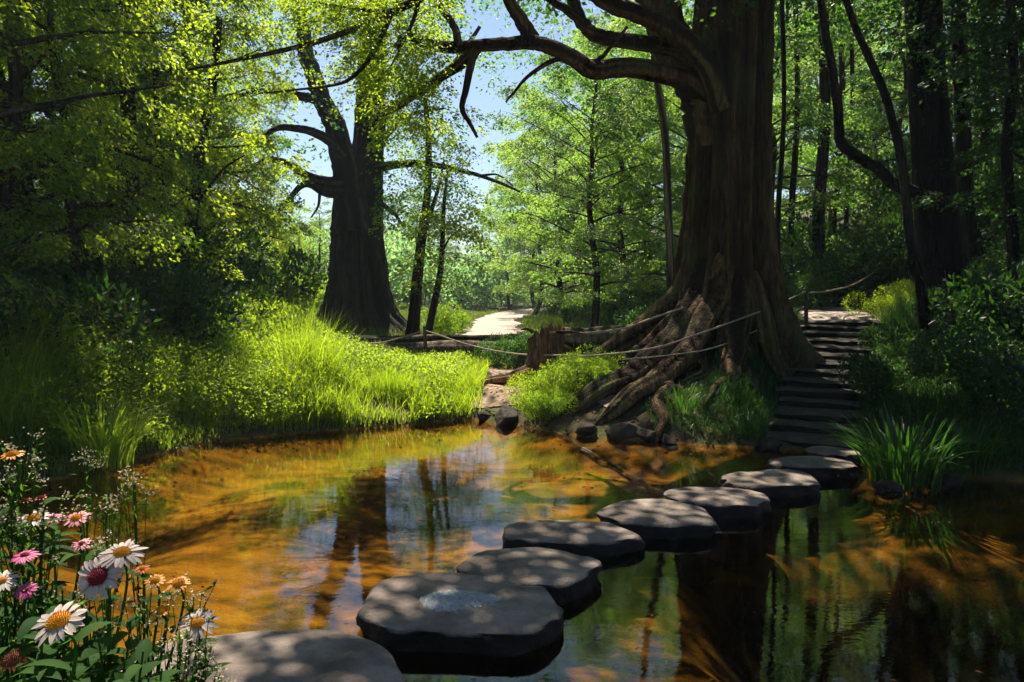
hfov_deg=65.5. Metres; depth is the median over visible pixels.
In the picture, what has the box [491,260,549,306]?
shrub
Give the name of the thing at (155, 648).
leafy plant
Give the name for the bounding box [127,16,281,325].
slim tree
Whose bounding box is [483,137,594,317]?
forest tree
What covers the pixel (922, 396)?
slope grass
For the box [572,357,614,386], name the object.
shrub
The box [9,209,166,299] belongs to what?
shrub
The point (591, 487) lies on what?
pebbles
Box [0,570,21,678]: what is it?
daisy
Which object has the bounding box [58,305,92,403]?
feathery herb
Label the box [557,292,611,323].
shrub
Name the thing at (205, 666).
wildflower sprig
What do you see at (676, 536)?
stepping stone
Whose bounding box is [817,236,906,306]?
shrub
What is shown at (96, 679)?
leafy plant
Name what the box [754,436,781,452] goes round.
rock
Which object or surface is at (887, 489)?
rock
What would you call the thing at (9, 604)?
leafy plant
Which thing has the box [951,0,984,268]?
dark tree
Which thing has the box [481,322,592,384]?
broken stump
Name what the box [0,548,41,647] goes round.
daisy
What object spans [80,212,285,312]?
shrub
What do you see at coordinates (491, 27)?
sky
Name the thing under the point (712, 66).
giant tree
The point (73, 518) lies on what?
daisy
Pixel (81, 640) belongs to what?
leafy plant
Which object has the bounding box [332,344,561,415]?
inlet grass
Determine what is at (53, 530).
daisy
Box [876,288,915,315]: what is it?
shrub
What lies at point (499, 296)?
shrub
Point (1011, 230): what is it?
slim tree
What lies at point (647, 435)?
rock
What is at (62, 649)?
wildflower sprig
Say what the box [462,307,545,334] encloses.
road
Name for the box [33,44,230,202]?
forest tree
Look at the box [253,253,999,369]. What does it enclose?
meadow grass
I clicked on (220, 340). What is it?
shrub
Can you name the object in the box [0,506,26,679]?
leafy plant
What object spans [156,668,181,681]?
leafy plant
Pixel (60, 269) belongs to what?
shrub
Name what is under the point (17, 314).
shrub
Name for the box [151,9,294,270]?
forest tree
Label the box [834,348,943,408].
shrub
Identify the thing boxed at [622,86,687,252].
forest tree
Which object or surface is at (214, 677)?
wildflower sprig
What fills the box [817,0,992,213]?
forest tree
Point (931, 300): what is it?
shrub
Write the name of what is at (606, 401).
dirt slope
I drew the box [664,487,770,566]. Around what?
stepping stone
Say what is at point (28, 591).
daisy
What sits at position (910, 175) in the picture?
shrub
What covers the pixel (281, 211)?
forest tree
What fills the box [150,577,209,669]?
daisy
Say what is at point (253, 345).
shrub
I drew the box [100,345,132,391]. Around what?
feathery herb
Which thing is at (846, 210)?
slim tree
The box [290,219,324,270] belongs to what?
forest tree
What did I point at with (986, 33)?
forest tree
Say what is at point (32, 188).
leafy tree
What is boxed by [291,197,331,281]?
forest tree
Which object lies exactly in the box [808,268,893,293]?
rope fence
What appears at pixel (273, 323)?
shrub
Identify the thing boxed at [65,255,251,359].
shrub
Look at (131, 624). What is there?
leafy plant
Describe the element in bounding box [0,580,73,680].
leafy plant
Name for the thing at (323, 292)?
shrub
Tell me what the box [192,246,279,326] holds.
shrub
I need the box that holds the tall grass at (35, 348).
[0,275,478,477]
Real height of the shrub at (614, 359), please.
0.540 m
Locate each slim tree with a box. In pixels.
[32,0,199,269]
[109,0,238,266]
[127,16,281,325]
[628,0,692,291]
[686,0,837,262]
[774,0,897,259]
[775,0,850,265]
[777,1,905,235]
[806,0,890,237]
[843,0,930,340]
[889,0,1022,201]
[953,0,1023,298]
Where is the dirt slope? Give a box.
[574,347,766,406]
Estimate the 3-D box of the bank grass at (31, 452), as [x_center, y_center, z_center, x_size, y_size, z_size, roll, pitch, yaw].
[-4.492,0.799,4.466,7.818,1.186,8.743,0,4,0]
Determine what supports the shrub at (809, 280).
on the ground at (944, 616)
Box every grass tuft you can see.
[22,387,179,472]
[656,381,713,413]
[818,402,1001,493]
[911,415,1017,474]
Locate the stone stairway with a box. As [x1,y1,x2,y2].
[753,319,879,453]
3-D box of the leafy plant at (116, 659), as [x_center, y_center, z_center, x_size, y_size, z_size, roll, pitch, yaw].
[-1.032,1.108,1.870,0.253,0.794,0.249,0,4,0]
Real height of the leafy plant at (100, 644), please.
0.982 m
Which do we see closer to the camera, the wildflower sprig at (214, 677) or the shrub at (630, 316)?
the wildflower sprig at (214, 677)
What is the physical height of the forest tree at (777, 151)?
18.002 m
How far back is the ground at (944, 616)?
6.43 m
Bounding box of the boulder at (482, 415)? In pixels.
[477,411,490,419]
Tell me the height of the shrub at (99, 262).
2.752 m
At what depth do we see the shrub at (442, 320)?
24.22 m
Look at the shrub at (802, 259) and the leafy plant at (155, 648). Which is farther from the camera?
the shrub at (802, 259)
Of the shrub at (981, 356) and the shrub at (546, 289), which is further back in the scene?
the shrub at (546, 289)
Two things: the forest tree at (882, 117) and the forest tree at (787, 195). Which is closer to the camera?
the forest tree at (787, 195)
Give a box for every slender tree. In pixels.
[368,97,491,334]
[392,163,503,333]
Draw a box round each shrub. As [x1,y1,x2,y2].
[0,227,87,340]
[0,247,51,376]
[0,260,196,330]
[1,255,215,347]
[1,268,161,378]
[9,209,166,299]
[10,202,196,272]
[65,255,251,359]
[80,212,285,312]
[121,267,290,339]
[150,331,261,395]
[172,210,236,262]
[172,288,324,348]
[186,296,324,348]
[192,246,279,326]
[196,327,311,393]
[229,244,328,318]
[259,288,293,313]
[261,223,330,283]
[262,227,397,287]
[277,276,325,311]
[291,271,327,308]
[324,233,444,306]
[383,224,436,302]
[387,239,455,306]
[420,301,466,334]
[430,255,526,307]
[432,251,502,310]
[447,312,473,332]
[472,328,539,368]
[486,333,507,340]
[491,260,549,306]
[501,331,531,366]
[501,370,553,401]
[503,256,591,306]
[511,385,563,420]
[521,364,586,402]
[526,387,578,419]
[535,295,574,316]
[537,351,606,391]
[553,357,618,392]
[554,342,611,383]
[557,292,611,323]
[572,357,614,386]
[584,260,651,308]
[585,289,647,325]
[595,350,628,368]
[611,304,647,324]
[616,303,646,324]
[621,246,674,302]
[629,289,664,313]
[780,211,848,299]
[780,219,864,297]
[781,244,860,305]
[784,263,840,310]
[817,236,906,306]
[821,207,914,296]
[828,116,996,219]
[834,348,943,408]
[841,283,912,320]
[843,192,1006,281]
[856,321,916,349]
[869,340,915,376]
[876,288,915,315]
[882,278,915,298]
[883,125,1023,208]
[888,329,947,366]
[902,318,1023,412]
[909,282,979,316]
[911,151,1023,252]
[927,327,1017,371]
[928,260,1023,350]
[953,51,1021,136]
[957,308,1023,352]
[966,247,1023,288]
[983,222,1023,260]
[996,340,1023,421]
[1013,111,1023,169]
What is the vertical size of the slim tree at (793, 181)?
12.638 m
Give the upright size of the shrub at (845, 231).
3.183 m
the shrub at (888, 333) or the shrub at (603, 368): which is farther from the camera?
the shrub at (888, 333)
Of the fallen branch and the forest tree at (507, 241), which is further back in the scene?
the forest tree at (507, 241)
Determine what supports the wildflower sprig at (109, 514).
on the ground at (944, 616)
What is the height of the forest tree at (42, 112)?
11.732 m
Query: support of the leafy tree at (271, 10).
on the ground at (944, 616)
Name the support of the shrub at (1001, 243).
on the ground at (944, 616)
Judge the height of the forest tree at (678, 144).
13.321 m
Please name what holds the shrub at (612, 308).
on the ground at (944, 616)
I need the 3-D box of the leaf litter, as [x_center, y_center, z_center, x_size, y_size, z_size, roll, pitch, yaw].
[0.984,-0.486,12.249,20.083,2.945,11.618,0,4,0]
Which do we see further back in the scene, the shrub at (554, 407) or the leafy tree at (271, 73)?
the leafy tree at (271, 73)
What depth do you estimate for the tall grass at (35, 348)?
9.51 m
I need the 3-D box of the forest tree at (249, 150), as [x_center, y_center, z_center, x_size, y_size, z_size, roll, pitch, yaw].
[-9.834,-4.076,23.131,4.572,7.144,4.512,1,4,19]
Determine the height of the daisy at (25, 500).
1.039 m
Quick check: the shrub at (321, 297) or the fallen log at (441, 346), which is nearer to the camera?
the fallen log at (441, 346)
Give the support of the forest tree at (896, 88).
on the ground at (944, 616)
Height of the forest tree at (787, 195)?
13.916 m
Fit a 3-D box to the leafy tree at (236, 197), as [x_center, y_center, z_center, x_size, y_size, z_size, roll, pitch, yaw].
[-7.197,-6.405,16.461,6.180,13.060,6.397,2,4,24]
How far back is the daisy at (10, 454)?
1.97 m
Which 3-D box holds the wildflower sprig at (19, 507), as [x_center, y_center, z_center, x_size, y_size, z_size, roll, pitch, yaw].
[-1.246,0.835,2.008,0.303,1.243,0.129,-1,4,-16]
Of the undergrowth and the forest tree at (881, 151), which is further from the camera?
the forest tree at (881, 151)
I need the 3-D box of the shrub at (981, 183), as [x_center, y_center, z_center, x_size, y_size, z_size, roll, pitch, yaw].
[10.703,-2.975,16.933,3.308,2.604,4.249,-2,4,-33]
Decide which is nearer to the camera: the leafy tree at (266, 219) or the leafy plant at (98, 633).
the leafy plant at (98, 633)
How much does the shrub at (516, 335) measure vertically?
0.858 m
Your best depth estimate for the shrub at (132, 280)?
10.41 m
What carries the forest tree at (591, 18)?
on the ground at (944, 616)
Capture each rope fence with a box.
[333,289,807,359]
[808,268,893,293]
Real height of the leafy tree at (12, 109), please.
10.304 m
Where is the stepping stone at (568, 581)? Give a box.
[456,547,604,649]
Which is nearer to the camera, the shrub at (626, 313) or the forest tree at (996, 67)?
the shrub at (626, 313)
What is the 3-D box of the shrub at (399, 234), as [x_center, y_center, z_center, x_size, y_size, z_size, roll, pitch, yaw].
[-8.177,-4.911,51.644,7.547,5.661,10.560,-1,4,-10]
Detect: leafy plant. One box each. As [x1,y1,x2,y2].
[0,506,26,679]
[0,524,45,679]
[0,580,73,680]
[0,603,32,679]
[0,647,12,681]
[4,522,77,651]
[10,622,114,681]
[13,637,61,681]
[14,606,76,681]
[15,591,99,680]
[25,594,125,679]
[52,636,120,678]
[57,616,124,678]
[58,593,159,681]
[67,626,113,674]
[73,653,174,681]
[80,637,129,681]
[93,644,121,681]
[113,661,162,681]
[114,652,146,681]
[122,635,223,681]
[123,637,151,681]
[150,642,175,678]
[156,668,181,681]
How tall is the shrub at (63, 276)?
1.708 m
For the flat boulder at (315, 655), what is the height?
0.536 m
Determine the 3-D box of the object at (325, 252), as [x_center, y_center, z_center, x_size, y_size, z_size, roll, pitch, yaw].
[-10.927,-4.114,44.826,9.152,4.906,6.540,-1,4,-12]
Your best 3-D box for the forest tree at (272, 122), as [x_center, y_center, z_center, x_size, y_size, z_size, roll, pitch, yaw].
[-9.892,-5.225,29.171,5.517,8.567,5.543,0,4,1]
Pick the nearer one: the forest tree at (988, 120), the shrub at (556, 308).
the forest tree at (988, 120)
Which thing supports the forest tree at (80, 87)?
on the ground at (944, 616)
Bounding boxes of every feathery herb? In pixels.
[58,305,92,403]
[87,336,110,404]
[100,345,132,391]
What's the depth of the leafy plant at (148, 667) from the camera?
1.62 m
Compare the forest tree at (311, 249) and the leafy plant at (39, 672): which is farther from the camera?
the forest tree at (311, 249)
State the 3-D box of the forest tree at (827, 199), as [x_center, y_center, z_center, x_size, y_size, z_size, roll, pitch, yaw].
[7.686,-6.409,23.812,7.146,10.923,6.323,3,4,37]
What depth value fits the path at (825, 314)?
16.24 m
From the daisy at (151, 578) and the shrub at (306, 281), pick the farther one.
the shrub at (306, 281)
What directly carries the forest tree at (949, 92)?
on the ground at (944, 616)
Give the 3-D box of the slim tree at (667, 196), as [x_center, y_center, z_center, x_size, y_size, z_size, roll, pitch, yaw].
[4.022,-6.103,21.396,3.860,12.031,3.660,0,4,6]
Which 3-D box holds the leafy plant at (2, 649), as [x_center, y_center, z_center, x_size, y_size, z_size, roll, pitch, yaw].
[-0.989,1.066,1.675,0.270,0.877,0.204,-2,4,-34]
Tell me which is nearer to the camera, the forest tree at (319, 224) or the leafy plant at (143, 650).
the leafy plant at (143, 650)
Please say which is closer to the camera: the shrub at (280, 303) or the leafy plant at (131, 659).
the leafy plant at (131, 659)
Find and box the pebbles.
[2,404,1011,605]
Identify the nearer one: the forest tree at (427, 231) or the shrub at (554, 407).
the shrub at (554, 407)
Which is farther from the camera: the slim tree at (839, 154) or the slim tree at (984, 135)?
the slim tree at (839, 154)
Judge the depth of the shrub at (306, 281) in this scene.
19.09 m
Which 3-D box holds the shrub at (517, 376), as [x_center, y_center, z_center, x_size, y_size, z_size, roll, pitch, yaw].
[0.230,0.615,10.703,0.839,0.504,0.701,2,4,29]
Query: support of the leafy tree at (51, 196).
on the ground at (944, 616)
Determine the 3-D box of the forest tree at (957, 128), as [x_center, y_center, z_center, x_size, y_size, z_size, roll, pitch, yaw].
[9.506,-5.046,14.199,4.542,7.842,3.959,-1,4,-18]
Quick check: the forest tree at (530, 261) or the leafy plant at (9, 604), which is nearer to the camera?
the leafy plant at (9, 604)
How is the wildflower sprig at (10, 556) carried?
on the ground at (944, 616)
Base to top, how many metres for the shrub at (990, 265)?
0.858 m
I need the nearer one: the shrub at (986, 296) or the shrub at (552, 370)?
the shrub at (986, 296)
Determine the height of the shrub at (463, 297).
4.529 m
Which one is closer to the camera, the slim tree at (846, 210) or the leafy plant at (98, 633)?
the leafy plant at (98, 633)
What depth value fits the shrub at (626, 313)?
21.66 m
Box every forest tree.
[2,15,106,205]
[24,3,197,214]
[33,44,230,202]
[101,65,258,230]
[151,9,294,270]
[206,81,324,253]
[257,190,298,271]
[279,210,326,282]
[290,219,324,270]
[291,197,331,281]
[306,215,330,276]
[383,190,430,242]
[391,208,448,295]
[435,229,479,274]
[460,215,513,303]
[468,179,542,310]
[481,69,629,322]
[481,142,577,308]
[482,198,553,269]
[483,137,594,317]
[484,24,682,327]
[505,92,640,298]
[517,13,690,302]
[527,125,631,304]
[528,138,642,263]
[537,2,686,298]
[568,83,684,272]
[573,0,802,289]
[606,109,683,252]
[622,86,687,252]
[667,0,899,271]
[671,80,829,200]
[674,72,814,223]
[773,0,948,239]
[773,3,883,231]
[773,4,900,236]
[781,0,978,235]
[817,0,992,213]
[817,45,909,161]
[829,0,952,208]
[873,0,1023,240]
[881,4,1002,130]
[896,3,1001,139]
[898,0,1023,250]
[943,0,1023,138]
[944,0,1023,154]
[968,9,1023,116]
[970,0,1023,188]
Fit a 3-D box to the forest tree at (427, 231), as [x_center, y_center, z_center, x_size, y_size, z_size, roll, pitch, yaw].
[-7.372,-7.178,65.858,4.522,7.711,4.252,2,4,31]
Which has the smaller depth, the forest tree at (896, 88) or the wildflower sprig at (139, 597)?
the wildflower sprig at (139, 597)
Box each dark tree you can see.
[817,0,1023,320]
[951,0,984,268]
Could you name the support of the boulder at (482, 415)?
on the ground at (944, 616)
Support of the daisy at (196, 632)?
on the ground at (944, 616)
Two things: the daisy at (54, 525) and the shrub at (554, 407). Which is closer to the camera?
the daisy at (54, 525)
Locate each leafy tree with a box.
[0,0,164,358]
[0,0,193,266]
[0,0,206,334]
[0,0,225,275]
[0,0,236,268]
[0,0,239,235]
[0,0,303,253]
[1,0,305,224]
[1,11,99,222]
[32,0,319,313]
[40,0,288,256]
[74,0,320,256]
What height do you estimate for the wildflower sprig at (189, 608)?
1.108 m
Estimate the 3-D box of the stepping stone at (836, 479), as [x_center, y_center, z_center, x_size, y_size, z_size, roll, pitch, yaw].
[2.800,1.354,7.496,0.861,0.483,0.586,0,4,0]
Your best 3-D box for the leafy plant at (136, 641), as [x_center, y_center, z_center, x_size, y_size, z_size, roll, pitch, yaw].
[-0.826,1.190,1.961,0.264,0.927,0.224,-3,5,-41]
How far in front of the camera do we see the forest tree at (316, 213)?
35.71 m
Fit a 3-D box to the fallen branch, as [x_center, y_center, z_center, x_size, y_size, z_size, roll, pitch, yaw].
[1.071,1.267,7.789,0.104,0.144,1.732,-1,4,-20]
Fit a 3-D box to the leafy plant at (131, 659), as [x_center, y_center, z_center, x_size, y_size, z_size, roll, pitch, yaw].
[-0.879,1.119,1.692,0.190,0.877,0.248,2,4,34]
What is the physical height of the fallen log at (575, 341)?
0.723 m
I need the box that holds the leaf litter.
[23,245,1023,479]
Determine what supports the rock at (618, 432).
on the ground at (944, 616)
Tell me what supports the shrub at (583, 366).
on the ground at (944, 616)
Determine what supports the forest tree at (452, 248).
on the ground at (944, 616)
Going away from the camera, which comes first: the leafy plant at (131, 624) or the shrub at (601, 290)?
the leafy plant at (131, 624)
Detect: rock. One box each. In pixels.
[575,422,596,435]
[606,422,640,443]
[635,428,655,442]
[660,434,676,445]
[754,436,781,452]
[873,479,904,499]
[926,473,965,497]
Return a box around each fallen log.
[324,340,510,359]
[336,333,527,342]
[564,324,628,352]
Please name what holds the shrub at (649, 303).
on the ground at (944, 616)
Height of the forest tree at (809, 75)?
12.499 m
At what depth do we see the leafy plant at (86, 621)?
1.88 m
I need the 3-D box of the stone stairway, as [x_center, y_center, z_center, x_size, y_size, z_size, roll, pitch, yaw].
[4.472,0.467,11.210,1.390,1.370,6.205,2,4,25]
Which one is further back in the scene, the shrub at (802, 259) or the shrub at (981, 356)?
the shrub at (802, 259)
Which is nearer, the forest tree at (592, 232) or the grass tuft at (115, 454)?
the grass tuft at (115, 454)
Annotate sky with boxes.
[5,0,1019,261]
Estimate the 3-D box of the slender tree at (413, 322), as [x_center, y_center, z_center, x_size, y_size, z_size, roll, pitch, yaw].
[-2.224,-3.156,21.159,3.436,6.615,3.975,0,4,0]
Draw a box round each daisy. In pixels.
[0,450,23,543]
[0,497,66,622]
[0,511,51,639]
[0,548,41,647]
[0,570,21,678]
[0,648,45,681]
[12,581,60,681]
[18,495,71,650]
[18,601,114,681]
[46,510,95,601]
[47,513,80,681]
[59,538,112,666]
[77,553,123,677]
[94,539,148,677]
[121,565,151,678]
[133,573,176,675]
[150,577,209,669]
[152,605,186,675]
[178,607,230,681]
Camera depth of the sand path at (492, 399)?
11.02 m
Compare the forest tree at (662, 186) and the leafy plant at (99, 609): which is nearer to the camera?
the leafy plant at (99, 609)
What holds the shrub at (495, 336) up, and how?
on the ground at (944, 616)
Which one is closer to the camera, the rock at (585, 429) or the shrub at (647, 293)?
the rock at (585, 429)
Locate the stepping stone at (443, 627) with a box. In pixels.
[356,572,564,681]
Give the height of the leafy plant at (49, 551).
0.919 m
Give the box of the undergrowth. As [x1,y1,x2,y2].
[0,294,477,457]
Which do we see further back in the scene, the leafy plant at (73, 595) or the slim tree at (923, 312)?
the slim tree at (923, 312)
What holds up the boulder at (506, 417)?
on the ground at (944, 616)
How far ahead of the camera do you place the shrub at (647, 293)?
31.18 m
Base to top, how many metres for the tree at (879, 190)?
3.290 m
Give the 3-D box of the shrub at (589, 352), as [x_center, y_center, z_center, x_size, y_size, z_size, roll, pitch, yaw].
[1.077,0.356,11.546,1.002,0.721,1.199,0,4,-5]
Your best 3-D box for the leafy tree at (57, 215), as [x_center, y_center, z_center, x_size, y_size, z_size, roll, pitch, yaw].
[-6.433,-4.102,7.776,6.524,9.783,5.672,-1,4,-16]
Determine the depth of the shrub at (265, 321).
12.42 m
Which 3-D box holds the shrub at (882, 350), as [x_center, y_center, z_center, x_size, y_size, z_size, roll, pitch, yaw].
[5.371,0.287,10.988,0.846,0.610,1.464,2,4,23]
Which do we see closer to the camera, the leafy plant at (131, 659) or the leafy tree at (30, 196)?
the leafy plant at (131, 659)
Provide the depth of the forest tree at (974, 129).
19.74 m
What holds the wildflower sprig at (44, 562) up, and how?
on the ground at (944, 616)
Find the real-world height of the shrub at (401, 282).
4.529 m
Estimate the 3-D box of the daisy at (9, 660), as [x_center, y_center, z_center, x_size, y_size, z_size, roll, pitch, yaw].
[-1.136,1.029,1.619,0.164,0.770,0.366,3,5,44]
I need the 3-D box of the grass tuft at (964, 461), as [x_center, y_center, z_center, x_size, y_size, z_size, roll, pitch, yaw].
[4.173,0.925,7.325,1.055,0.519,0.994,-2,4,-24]
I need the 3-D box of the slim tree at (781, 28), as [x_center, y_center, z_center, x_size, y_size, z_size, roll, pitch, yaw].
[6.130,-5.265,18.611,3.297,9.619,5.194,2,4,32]
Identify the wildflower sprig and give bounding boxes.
[0,427,74,654]
[0,496,55,678]
[10,507,68,644]
[12,555,88,679]
[69,448,108,639]
[71,502,140,676]
[76,487,126,636]
[103,569,180,679]
[118,466,158,639]
[138,598,207,681]
[163,571,224,681]
[168,609,233,681]
[180,664,235,681]
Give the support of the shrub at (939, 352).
on the ground at (944, 616)
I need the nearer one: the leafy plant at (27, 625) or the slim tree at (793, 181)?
the leafy plant at (27, 625)
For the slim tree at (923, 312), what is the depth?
10.84 m
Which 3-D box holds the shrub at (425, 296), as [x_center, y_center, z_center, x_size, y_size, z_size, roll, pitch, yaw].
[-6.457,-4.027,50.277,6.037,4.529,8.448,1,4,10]
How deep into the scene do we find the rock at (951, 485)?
6.95 m
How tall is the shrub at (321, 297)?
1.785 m
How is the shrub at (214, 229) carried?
on the ground at (944, 616)
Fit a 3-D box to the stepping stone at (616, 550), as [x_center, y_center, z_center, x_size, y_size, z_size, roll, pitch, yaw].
[0.404,1.490,5.347,0.951,0.478,0.570,0,4,0]
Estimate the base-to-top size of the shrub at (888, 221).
2.170 m
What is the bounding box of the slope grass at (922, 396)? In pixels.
[640,259,1023,472]
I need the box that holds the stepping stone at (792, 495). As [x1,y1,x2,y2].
[719,469,820,540]
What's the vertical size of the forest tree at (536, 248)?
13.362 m
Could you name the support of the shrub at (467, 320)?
on the ground at (944, 616)
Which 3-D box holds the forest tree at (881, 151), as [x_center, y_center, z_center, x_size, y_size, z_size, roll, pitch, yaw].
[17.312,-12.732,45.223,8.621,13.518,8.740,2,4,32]
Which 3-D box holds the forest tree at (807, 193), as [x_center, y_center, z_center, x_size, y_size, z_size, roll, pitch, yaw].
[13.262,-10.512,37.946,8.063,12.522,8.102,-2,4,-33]
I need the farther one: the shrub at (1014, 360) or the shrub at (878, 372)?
the shrub at (878, 372)
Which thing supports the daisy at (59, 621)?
on the ground at (944, 616)
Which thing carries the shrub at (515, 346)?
on the ground at (944, 616)
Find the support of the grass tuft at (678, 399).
on the ground at (944, 616)
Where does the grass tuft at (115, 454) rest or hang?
on the ground at (944, 616)
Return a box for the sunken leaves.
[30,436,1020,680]
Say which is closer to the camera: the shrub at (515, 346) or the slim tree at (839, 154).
the shrub at (515, 346)
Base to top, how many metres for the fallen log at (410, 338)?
0.303 m
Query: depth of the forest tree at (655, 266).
26.67 m
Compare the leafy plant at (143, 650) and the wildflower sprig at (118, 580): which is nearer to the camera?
the leafy plant at (143, 650)
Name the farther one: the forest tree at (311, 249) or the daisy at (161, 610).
the forest tree at (311, 249)
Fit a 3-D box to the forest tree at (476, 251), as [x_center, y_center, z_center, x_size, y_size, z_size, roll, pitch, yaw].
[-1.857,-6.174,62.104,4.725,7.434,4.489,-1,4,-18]
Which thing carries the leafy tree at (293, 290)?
on the ground at (944, 616)
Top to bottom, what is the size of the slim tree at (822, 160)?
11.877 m
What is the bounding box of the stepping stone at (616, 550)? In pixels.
[502,520,645,599]
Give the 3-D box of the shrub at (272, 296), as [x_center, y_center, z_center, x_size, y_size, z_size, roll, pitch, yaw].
[-5.104,-0.357,13.046,2.504,1.801,2.998,0,4,0]
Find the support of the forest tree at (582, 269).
on the ground at (944, 616)
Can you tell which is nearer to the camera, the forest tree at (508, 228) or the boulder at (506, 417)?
the boulder at (506, 417)
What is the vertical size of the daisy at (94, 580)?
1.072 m
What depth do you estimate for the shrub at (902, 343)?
10.21 m
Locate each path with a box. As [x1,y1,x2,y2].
[468,366,522,407]
[796,301,878,320]
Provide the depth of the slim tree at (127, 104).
12.23 m
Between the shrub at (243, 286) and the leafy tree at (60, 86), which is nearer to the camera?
the leafy tree at (60, 86)
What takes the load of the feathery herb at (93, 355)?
on the ground at (944, 616)
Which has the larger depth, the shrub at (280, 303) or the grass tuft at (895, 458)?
the shrub at (280, 303)
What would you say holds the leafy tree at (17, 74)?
on the ground at (944, 616)
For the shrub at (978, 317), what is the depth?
8.84 m
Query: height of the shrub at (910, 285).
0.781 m
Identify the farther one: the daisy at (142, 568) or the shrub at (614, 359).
the shrub at (614, 359)
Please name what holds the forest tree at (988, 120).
on the ground at (944, 616)
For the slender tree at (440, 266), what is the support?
on the ground at (944, 616)
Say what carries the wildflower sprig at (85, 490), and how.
on the ground at (944, 616)
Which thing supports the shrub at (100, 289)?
on the ground at (944, 616)
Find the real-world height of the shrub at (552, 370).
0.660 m
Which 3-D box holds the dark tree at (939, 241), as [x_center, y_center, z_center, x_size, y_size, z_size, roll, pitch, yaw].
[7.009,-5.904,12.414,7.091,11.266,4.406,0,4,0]
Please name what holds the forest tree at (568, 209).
on the ground at (944, 616)
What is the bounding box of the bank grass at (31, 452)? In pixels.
[0,386,180,679]
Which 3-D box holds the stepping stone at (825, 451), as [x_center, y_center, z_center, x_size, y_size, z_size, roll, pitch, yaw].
[3.234,1.325,8.031,0.555,0.472,0.511,2,4,30]
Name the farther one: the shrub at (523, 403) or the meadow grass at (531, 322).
the meadow grass at (531, 322)
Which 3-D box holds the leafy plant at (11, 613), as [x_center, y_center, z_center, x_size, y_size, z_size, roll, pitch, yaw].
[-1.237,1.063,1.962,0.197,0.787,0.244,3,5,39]
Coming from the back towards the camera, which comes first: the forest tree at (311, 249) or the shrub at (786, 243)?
the forest tree at (311, 249)
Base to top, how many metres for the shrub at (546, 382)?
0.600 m
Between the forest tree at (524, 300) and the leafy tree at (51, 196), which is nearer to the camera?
the leafy tree at (51, 196)
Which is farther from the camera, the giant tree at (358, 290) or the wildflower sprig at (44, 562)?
the giant tree at (358, 290)
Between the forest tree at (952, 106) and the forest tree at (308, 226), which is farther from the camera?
the forest tree at (308, 226)
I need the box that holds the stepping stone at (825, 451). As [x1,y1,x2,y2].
[805,446,863,468]
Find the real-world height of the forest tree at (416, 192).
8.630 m
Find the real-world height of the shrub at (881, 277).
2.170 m
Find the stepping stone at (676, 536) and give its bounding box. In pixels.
[595,498,719,588]
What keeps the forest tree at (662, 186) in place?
on the ground at (944, 616)
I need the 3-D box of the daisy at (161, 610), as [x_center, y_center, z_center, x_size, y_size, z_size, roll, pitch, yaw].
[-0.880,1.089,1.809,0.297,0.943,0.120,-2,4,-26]
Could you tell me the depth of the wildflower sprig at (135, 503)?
2.09 m
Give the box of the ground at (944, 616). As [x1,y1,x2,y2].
[0,154,1023,681]
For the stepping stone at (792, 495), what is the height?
0.474 m
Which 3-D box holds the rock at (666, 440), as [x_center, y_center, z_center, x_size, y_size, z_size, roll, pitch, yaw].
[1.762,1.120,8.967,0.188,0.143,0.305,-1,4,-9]
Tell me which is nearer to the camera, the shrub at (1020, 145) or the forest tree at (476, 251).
the shrub at (1020, 145)
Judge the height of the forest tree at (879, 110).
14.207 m
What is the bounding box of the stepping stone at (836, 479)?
[764,456,858,512]
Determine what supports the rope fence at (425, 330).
on the ground at (944, 616)
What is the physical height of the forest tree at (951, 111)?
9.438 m
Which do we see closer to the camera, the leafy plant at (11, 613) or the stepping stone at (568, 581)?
the leafy plant at (11, 613)
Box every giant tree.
[186,0,977,445]
[216,0,623,334]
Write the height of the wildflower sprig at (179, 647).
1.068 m
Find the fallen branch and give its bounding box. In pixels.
[580,447,665,493]
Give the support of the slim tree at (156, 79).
on the ground at (944, 616)
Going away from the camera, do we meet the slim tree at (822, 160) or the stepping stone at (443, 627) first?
the stepping stone at (443, 627)
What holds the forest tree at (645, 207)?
on the ground at (944, 616)
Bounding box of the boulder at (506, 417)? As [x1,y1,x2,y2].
[494,405,517,429]
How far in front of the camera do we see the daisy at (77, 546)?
1.94 m
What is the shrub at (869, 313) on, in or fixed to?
on the ground at (944, 616)
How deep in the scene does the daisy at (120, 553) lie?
1.84 m
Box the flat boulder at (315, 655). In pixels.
[121,629,404,681]
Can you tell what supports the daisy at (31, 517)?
on the ground at (944, 616)

